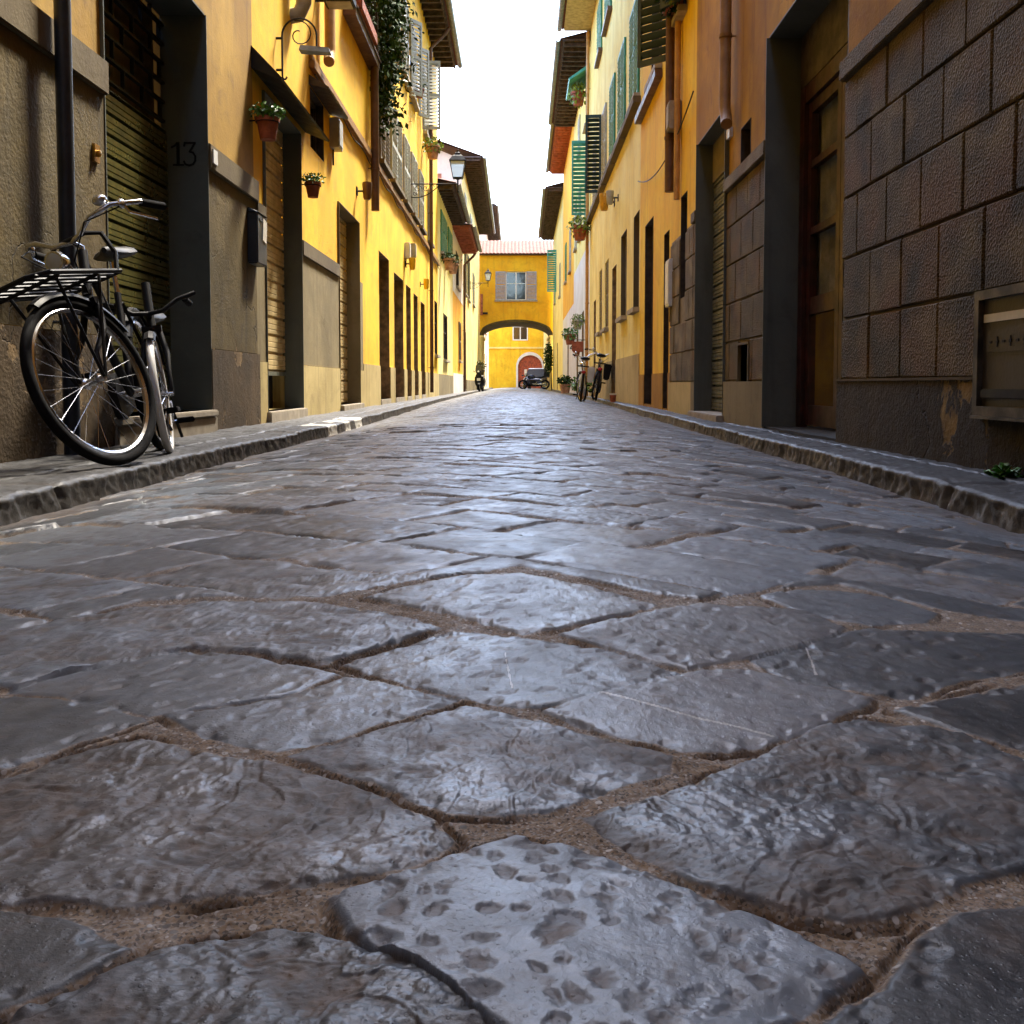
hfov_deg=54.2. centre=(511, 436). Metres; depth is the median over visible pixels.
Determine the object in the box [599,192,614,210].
wall spotlight
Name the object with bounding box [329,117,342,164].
meter box
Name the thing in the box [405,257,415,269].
wall spotlight
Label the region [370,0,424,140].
climbing plant
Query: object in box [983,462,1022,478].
weed
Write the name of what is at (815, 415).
door
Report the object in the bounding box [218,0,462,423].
townhouse
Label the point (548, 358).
climbing plant
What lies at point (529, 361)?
door
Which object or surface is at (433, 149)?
potted plant
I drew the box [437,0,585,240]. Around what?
sky
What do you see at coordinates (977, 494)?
pavement
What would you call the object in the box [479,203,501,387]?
townhouse
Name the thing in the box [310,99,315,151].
window
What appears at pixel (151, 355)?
bicycle
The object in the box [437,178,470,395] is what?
townhouse
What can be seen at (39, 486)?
pavement
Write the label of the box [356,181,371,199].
wall spotlight
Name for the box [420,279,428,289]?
wall spotlight
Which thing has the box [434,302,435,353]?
window
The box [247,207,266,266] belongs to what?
letter box
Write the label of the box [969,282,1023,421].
utility cabinet
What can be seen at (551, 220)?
townhouse
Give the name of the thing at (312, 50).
scroll bracket
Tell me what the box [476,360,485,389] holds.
potted bush
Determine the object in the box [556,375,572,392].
potted bush
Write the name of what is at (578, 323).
potted plant
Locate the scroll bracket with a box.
[276,17,331,79]
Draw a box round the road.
[0,387,1023,1023]
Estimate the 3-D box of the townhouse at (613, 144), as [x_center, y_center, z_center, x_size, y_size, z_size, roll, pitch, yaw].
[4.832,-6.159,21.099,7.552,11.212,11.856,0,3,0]
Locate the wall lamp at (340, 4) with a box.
[315,0,355,8]
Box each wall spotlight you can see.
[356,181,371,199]
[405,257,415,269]
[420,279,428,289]
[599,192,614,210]
[606,190,618,204]
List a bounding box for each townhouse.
[0,0,260,462]
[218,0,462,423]
[437,140,494,391]
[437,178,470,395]
[452,223,481,392]
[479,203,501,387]
[538,182,562,390]
[544,333,547,386]
[546,123,573,392]
[548,31,590,395]
[557,0,640,404]
[634,0,696,431]
[687,0,1023,477]
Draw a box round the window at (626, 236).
[625,236,626,314]
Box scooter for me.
[473,365,485,391]
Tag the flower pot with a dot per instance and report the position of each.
(612, 397)
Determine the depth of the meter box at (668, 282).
11.91 m
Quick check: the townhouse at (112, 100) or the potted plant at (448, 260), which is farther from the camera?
the potted plant at (448, 260)
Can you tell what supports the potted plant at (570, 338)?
attached to the townhouse at (569, 65)
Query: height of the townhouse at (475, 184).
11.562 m
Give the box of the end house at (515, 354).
[489,327,543,387]
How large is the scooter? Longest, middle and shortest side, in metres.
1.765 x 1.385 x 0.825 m
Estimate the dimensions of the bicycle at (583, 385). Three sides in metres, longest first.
1.702 x 1.094 x 0.633 m
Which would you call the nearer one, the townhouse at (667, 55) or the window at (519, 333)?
the townhouse at (667, 55)
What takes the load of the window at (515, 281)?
in the archway house at (514, 292)
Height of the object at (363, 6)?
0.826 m
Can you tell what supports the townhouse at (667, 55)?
on the ground
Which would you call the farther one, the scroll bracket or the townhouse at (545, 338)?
the townhouse at (545, 338)
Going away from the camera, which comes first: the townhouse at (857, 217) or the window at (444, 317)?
the townhouse at (857, 217)
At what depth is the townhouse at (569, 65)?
29.45 m
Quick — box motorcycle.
[518,372,549,388]
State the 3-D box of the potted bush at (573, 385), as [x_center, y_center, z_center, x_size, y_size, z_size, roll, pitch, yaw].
[1.728,-1.238,24.574,0.661,0.641,0.619,1,3,26]
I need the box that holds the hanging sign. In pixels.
[572,340,582,351]
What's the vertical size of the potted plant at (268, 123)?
0.298 m
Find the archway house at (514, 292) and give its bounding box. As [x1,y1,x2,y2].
[479,240,552,390]
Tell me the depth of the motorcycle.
62.82 m
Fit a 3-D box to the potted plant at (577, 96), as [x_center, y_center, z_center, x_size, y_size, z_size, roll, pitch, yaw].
[1.864,-9.497,27.822,0.649,0.710,0.719,0,3,0]
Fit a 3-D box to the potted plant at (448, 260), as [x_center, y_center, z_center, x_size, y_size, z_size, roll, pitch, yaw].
[-1.799,-5.111,29.073,0.622,0.545,0.640,0,3,0]
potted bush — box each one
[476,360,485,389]
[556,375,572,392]
[567,377,593,398]
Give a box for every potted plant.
[248,101,285,141]
[300,172,325,197]
[414,83,428,98]
[422,136,443,159]
[440,251,458,269]
[449,259,461,273]
[561,327,577,344]
[566,215,590,240]
[568,81,585,108]
[570,314,584,329]
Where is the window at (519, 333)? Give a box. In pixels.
[513,327,527,339]
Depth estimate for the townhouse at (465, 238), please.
38.35 m
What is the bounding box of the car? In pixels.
[522,368,546,388]
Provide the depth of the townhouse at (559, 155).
40.19 m
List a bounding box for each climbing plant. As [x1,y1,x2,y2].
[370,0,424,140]
[542,342,552,389]
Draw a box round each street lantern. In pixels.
[411,149,465,197]
[470,270,490,288]
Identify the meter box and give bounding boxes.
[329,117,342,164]
[404,242,410,267]
[411,243,416,257]
[665,258,673,321]
[666,100,681,132]
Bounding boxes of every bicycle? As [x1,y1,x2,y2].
[0,194,180,465]
[108,282,195,452]
[573,351,600,401]
[585,347,611,400]
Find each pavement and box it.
[0,388,492,525]
[540,388,1023,533]
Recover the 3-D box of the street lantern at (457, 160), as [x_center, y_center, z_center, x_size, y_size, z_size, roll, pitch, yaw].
[-1.513,-5.340,20.348,1.160,1.002,0.340,0,3,0]
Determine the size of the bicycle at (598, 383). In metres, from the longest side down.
1.710 x 1.097 x 0.639 m
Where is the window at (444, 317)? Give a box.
[443,314,445,358]
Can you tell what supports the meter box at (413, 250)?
attached to the townhouse at (347, 311)
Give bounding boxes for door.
[518,355,541,387]
[804,75,841,428]
[837,82,846,378]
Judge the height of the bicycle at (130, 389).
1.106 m
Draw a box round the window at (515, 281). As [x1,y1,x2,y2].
[506,272,525,299]
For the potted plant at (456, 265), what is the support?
attached to the townhouse at (452, 208)
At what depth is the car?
69.62 m
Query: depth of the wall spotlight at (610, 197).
18.84 m
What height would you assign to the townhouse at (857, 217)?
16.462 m
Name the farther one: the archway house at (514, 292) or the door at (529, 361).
the door at (529, 361)
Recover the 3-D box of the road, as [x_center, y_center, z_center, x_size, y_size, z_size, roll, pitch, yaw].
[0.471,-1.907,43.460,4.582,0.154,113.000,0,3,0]
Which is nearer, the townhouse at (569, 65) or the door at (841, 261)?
the door at (841, 261)
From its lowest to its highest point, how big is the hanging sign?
0.350 m
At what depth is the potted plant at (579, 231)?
26.62 m
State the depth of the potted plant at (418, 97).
20.91 m
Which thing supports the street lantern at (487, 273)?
attached to the townhouse at (475, 184)
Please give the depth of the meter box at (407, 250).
19.47 m
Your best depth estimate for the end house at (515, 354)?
91.73 m
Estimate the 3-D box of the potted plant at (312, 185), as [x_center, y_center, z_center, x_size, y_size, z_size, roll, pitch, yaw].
[-1.990,-2.510,9.975,0.253,0.249,0.325,0,3,0]
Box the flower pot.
[609,393,616,401]
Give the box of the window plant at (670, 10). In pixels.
[654,0,683,17]
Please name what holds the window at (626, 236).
in the townhouse at (613, 144)
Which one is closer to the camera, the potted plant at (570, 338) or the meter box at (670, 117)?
the meter box at (670, 117)
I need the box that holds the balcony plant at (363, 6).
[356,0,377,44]
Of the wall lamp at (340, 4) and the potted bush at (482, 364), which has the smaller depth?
the wall lamp at (340, 4)

